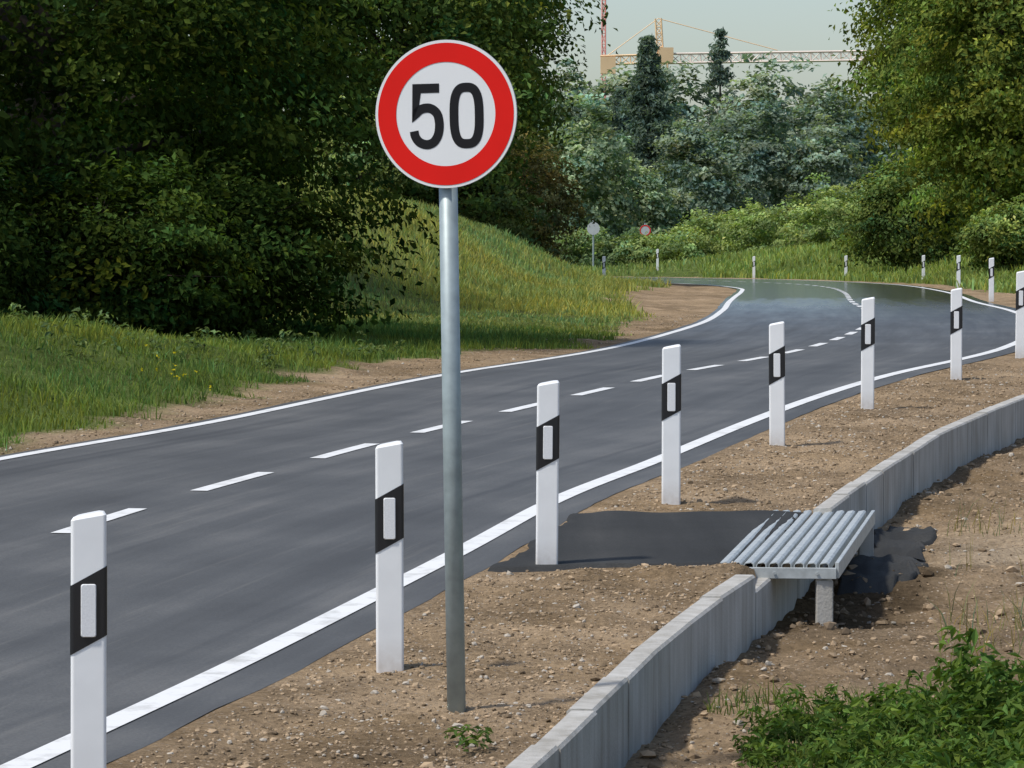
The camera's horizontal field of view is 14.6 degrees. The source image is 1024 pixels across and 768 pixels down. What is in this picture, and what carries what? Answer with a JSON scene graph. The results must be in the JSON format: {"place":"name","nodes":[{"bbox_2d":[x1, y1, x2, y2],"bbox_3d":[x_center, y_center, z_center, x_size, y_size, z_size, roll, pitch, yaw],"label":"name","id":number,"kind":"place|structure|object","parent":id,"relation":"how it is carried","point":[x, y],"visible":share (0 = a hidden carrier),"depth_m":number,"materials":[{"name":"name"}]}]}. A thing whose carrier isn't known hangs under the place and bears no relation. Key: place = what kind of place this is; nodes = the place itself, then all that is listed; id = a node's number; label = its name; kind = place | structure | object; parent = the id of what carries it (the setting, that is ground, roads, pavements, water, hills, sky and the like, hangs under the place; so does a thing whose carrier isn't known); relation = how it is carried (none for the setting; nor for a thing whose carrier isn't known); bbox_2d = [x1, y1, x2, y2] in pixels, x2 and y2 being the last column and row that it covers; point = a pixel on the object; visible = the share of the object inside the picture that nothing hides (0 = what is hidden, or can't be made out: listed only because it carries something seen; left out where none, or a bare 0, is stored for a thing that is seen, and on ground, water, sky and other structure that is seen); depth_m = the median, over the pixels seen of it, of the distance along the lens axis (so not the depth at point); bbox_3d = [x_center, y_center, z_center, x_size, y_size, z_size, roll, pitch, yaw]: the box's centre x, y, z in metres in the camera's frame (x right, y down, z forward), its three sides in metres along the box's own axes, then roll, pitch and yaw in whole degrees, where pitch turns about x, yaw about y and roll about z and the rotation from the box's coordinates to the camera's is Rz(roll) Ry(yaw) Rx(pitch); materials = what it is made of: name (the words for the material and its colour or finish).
{"place":"outdoors","nodes":[
{"label":"outdoors","id":0,"kind":"place"},
{"bbox_2d":[63,0,897,132],"label":"sky","id":1,"kind":"structure","parent":0,"point":[780,25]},
{"bbox_2d":[0,277,1015,767],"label":"asphalt road","id":2,"kind":"structure","parent":0,"point":[200,581],"depth_m":26.98,"materials":[{"name":"grey asphalt"}]},
{"bbox_2d":[0,277,1015,767],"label":"road markings","id":3,"kind":"object","parent":2,"relation":"on","point":[48,751],"visible":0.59,"depth_m":23.76,"materials":[{"name":"paint"}]},
{"bbox_2d":[0,191,1023,767],"bbox_3d":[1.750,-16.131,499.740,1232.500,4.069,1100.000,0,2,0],"label":"ground","id":4,"kind":"structure","parent":0,"point":[676,301],"depth_m":21.06,"materials":[{"name":"brown soil"}]},
{"bbox_2d":[0,6,87,214],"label":"broadleaf tree","id":5,"kind":"object","parent":4,"relation":"on","point":[10,145],"visible":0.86,"depth_m":48.26,"materials":[{"name":"green plant"}]},
{"bbox_2d":[0,150,91,323],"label":"shrub","id":6,"kind":"object","parent":4,"relation":"on","point":[13,271],"visible":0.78,"depth_m":47.00,"materials":[{"name":"green plant"}]},
{"bbox_2d":[70,510,106,767],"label":"delineator post","id":7,"kind":"object","parent":4,"relation":"on","point":[88,610],"visible":1,"depth_m":13.49,"materials":[{"name":"white plastic"}]},
{"bbox_2d":[0,151,291,340],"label":"shrub","id":8,"kind":"object","parent":4,"relation":"on","point":[104,243],"visible":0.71,"depth_m":47.91,"materials":[{"name":"green plant"}]},
{"bbox_2d":[0,0,343,220],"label":"broadleaf tree","id":9,"kind":"object","parent":4,"relation":"on","point":[105,91],"visible":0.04,"depth_m":65.97,"materials":[{"name":"green plant"}]},
{"bbox_2d":[141,344,210,389],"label":"yellow flowers","id":10,"kind":"object","parent":4,"relation":"on","point":[173,369],"visible":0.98,"depth_m":38.45,"materials":[{"name":"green plant"}]},
{"bbox_2d":[0,0,381,179],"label":"broadleaf tree","id":11,"kind":"object","parent":4,"relation":"on","point":[374,15],"visible":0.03,"depth_m":121.01,"materials":[{"name":"green plant"}]},
{"bbox_2d":[7,302,405,369],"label":"herbs","id":12,"kind":"object","parent":4,"relation":"on","point":[85,341],"visible":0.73,"depth_m":42.65,"materials":[{"name":"green plant"}]},
{"bbox_2d":[0,0,447,332],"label":"broadleaf tree","id":13,"kind":"object","parent":4,"relation":"on","point":[44,34],"visible":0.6,"depth_m":50.49,"materials":[{"name":"green plant"}]},
{"bbox_2d":[93,147,403,341],"bbox_3d":[-3.515,-1.586,50.257,4.311,2.732,4.008,0,2,0],"label":"shrub","id":14,"kind":"object","parent":4,"relation":"on","point":[285,260],"visible":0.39,"depth_m":49.60,"materials":[{"name":"green plant"}]},
{"bbox_2d":[295,87,432,198],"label":"shrub","id":15,"kind":"object","parent":4,"relation":"on","point":[373,177],"visible":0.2,"depth_m":111.21,"materials":[{"name":"green plant"}]},
{"bbox_2d":[375,441,403,672],"bbox_3d":[-0.531,0.872,17.342,0.125,1.256,0.126,0,2,-3],"label":"delineator post","id":16,"kind":"object","parent":4,"relation":"on","point":[389,510],"visible":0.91,"depth_m":17.29,"materials":[{"name":"white plastic"}]},
{"bbox_2d":[235,0,618,249],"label":"broadleaf tree","id":17,"kind":"object","parent":4,"relation":"on","point":[496,33],"visible":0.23,"depth_m":124.38,"materials":[{"name":"green plant"}]},
{"bbox_2d":[375,40,516,712],"bbox_3d":[-0.234,0.165,16.157,0.596,3.100,0.096,0,2,17],"label":"speed limit sign","id":18,"kind":"object","parent":4,"relation":"on","point":[446,116],"visible":1,"depth_m":16.11,"materials":[{"name":"metal"}]},
{"bbox_2d":[442,724,493,751],"bbox_3d":[-0.153,1.334,15.156,0.170,0.100,0.310,0,2,-14],"label":"weed plant","id":19,"kind":"object","parent":4,"relation":"on","point":[463,739],"visible":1,"depth_m":15.11,"materials":[{"name":"green plant"}]},
{"bbox_2d":[379,0,584,186],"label":"broadleaf tree","id":20,"kind":"object","parent":4,"relation":"on","point":[557,92],"visible":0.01,"depth_m":140.53,"materials":[{"name":"green plant"}]},
{"bbox_2d":[426,158,551,251],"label":"shrub","id":21,"kind":"object","parent":4,"relation":"on","point":[504,206],"visible":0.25,"depth_m":126.71,"materials":[{"name":"green plant"}]},
{"bbox_2d":[0,176,1023,450],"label":"grass","id":22,"kind":"structure","parent":4,"relation":"on","point":[550,292],"depth_m":67.68,"materials":[{"name":"green plant"}]},
{"bbox_2d":[0,315,1023,767],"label":"gravel stones","id":23,"kind":"object","parent":4,"relation":"on","point":[488,583],"visible":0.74,"depth_m":19.47,"materials":[{"name":"brown gravel"}]},
{"bbox_2d":[119,51,966,262],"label":"distant trees","id":24,"kind":"object","parent":4,"relation":"on","point":[758,148],"visible":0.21,"depth_m":277.52,"materials":[{"name":"green plant"}]},
{"bbox_2d":[536,380,559,564],"bbox_3d":[0.188,0.608,21.536,0.125,1.260,0.126,0,2,-3],"label":"delineator post","id":25,"kind":"object","parent":4,"relation":"on","point":[547,453],"visible":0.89,"depth_m":21.48,"materials":[{"name":"white plastic"}]},
{"bbox_2d":[504,127,594,262],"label":"shrub","id":26,"kind":"object","parent":4,"relation":"on","point":[554,187],"visible":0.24,"depth_m":136.14,"materials":[{"name":"green plant"}]},
{"bbox_2d":[587,220,599,266],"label":"road sign","id":27,"kind":"object","parent":4,"relation":"on","point":[593,229],"visible":0.84,"depth_m":213.78,"materials":[{"name":"grey metal"}]},
{"bbox_2d":[601,0,605,98],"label":"tower crane","id":28,"kind":"object","parent":4,"relation":"on","point":[602,29],"visible":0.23,"depth_m":518.52,"materials":[{"name":"metal"}]},
{"bbox_2d":[602,256,605,274],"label":"delineator post","id":29,"kind":"object","parent":4,"relation":"on","point":[604,264],"visible":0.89,"depth_m":147.88,"materials":[{"name":"white plastic"}]},
{"bbox_2d":[607,87,634,142],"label":"conifer tree","id":30,"kind":"object","parent":4,"relation":"on","point":[618,118],"visible":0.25,"depth_m":328.90,"materials":[{"name":"green plant"}]},
{"bbox_2d":[640,223,650,235],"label":"road sign","id":31,"kind":"object","parent":4,"relation":"on","point":[644,228],"visible":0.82,"depth_m":235.76,"materials":[{"name":"white metal"}]},
{"bbox_2d":[488,510,803,571],"bbox_3d":[0.856,0.907,23.018,1.525,0.141,3.792,0,2,9],"label":"asphalt crossing","id":32,"kind":"object","parent":4,"relation":"on","point":[614,539],"visible":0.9,"depth_m":22.90,"materials":[{"name":"grey asphalt"}]},
{"bbox_2d":[611,35,694,217],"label":"conifer tree","id":33,"kind":"object","parent":4,"relation":"on","point":[646,86],"visible":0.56,"depth_m":310.64,"materials":[{"name":"green plant"}]},
{"bbox_2d":[656,249,658,270],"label":"delineator post","id":34,"kind":"object","parent":4,"relation":"on","point":[657,259],"visible":0.91,"depth_m":197.85,"materials":[{"name":"white plastic"}]},
{"bbox_2d":[661,344,680,504],"bbox_3d":[1.011,0.379,25.430,0.125,1.266,0.126,0,2,0],"label":"delineator post","id":35,"kind":"object","parent":4,"relation":"on","point":[671,424],"visible":0.93,"depth_m":25.37,"materials":[{"name":"white plastic"}]},
{"bbox_2d":[690,27,740,142],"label":"conifer tree","id":36,"kind":"object","parent":4,"relation":"on","point":[719,75],"visible":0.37,"depth_m":383.67,"materials":[{"name":"green plant"}]},
{"bbox_2d":[549,161,927,267],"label":"shrub hedge","id":37,"kind":"object","parent":4,"relation":"on","point":[702,236],"visible":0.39,"depth_m":223.92,"materials":[{"name":"green plant"}]},
{"bbox_2d":[600,18,886,73],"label":"tower crane","id":38,"kind":"object","parent":4,"relation":"on","point":[608,61],"visible":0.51,"depth_m":478.38,"materials":[{"name":"metal"}]},
{"bbox_2d":[753,256,754,277],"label":"delineator post","id":39,"kind":"object","parent":4,"relation":"on","point":[753,266],"visible":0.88,"depth_m":176.88,"materials":[{"name":"white plastic"}]},
{"bbox_2d":[505,394,1023,767],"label":"concrete kerb wall","id":40,"kind":"structure","parent":4,"relation":"on","point":[620,713],"depth_m":19.50,"materials":[{"name":"grey concrete"}]},
{"bbox_2d":[769,321,784,445],"bbox_3d":[2.028,0.127,30.625,0.125,1.216,0.126,0,2,2],"label":"delineator post","id":41,"kind":"object","parent":4,"relation":"on","point":[777,383],"visible":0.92,"depth_m":30.57,"materials":[{"name":"white plastic"}]},
{"bbox_2d":[720,510,874,625],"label":"slatted bench","id":42,"kind":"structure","parent":4,"relation":"on","point":[838,539],"depth_m":22.31,"materials":[{"name":"metal"}]},
{"bbox_2d":[789,556,901,634],"bbox_3d":[1.929,1.208,22.775,0.519,0.226,3.618,0,2,10],"label":"rubble","id":43,"kind":"object","parent":4,"relation":"on","point":[829,625],"visible":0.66,"depth_m":21.92,"materials":[{"name":"brown stone"}]},
{"bbox_2d":[844,256,847,274],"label":"delineator post","id":44,"kind":"object","parent":4,"relation":"on","point":[845,264],"visible":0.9,"depth_m":159.88,"materials":[{"name":"white plastic"}]},
{"bbox_2d":[861,297,874,408],"bbox_3d":[3.202,-0.160,36.018,0.125,1.250,0.126,0,2,3],"label":"delineator post","id":45,"kind":"object","parent":4,"relation":"on","point":[867,345],"visible":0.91,"depth_m":35.96,"materials":[{"name":"white plastic"}]},
{"bbox_2d":[732,625,1023,767],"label":"weeds","id":46,"kind":"object","parent":4,"relation":"on","point":[986,693],"visible":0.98,"depth_m":16.46,"materials":[{"name":"green plant"}]},
{"bbox_2d":[833,526,936,594],"bbox_3d":[2.407,1.098,25.108,0.530,0.200,4.494,0,2,10],"label":"asphalt spill","id":47,"kind":"object","parent":4,"relation":"on","point":[898,550],"visible":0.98,"depth_m":24.29,"materials":[{"name":"grey asphalt"}]},
{"bbox_2d":[828,155,976,267],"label":"shrub","id":48,"kind":"object","parent":4,"relation":"on","point":[874,223],"visible":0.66,"depth_m":164.77,"materials":[{"name":"green plant"}]},
{"bbox_2d":[828,0,1013,237],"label":"broadleaf tree","id":49,"kind":"object","parent":4,"relation":"on","point":[879,56],"visible":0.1,"depth_m":180.11,"materials":[{"name":"green plant"}]},
{"bbox_2d":[922,255,924,278],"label":"delineator post","id":50,"kind":"object","parent":4,"relation":"on","point":[923,264],"visible":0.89,"depth_m":142.89,"materials":[{"name":"white plastic"}]},
{"bbox_2d":[874,0,1023,256],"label":"broadleaf tree","id":51,"kind":"object","parent":4,"relation":"on","point":[989,86],"visible":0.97,"depth_m":149.91,"materials":[{"name":"green plant"}]},
{"bbox_2d":[950,288,962,379],"bbox_3d":[4.620,-0.394,41.613,0.125,1.216,0.126,0,2,3],"label":"delineator post","id":52,"kind":"object","parent":4,"relation":"on","point":[956,315],"visible":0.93,"depth_m":41.56,"materials":[{"name":"white plastic"}]},
{"bbox_2d":[957,255,960,287],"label":"delineator post","id":53,"kind":"object","parent":4,"relation":"on","point":[959,268],"visible":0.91,"depth_m":120.90,"materials":[{"name":"white plastic"}]},
{"bbox_2d":[928,490,1023,750],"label":"dry grass","id":54,"kind":"structure","parent":4,"relation":"on","point":[1015,611],"depth_m":21.37,"materials":[{"name":"plant"}]},
{"bbox_2d":[949,193,1023,271],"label":"shrub","id":55,"kind":"object","parent":4,"relation":"on","point":[996,233],"visible":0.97,"depth_m":140.10,"materials":[{"name":"green plant"}]},
{"bbox_2d":[989,258,993,301],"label":"delineator post","id":56,"kind":"object","parent":4,"relation":"on","point":[991,279],"visible":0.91,"depth_m":90.92,"materials":[{"name":"white plastic"}]},
{"bbox_2d":[1015,271,1023,357],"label":"delineator post","id":57,"kind":"object","parent":4,"relation":"on","point":[1019,342],"visible":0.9,"depth_m":48.45,"materials":[{"name":"white plastic"}]},
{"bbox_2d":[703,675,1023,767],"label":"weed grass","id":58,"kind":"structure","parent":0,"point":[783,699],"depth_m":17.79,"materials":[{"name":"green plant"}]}
]}

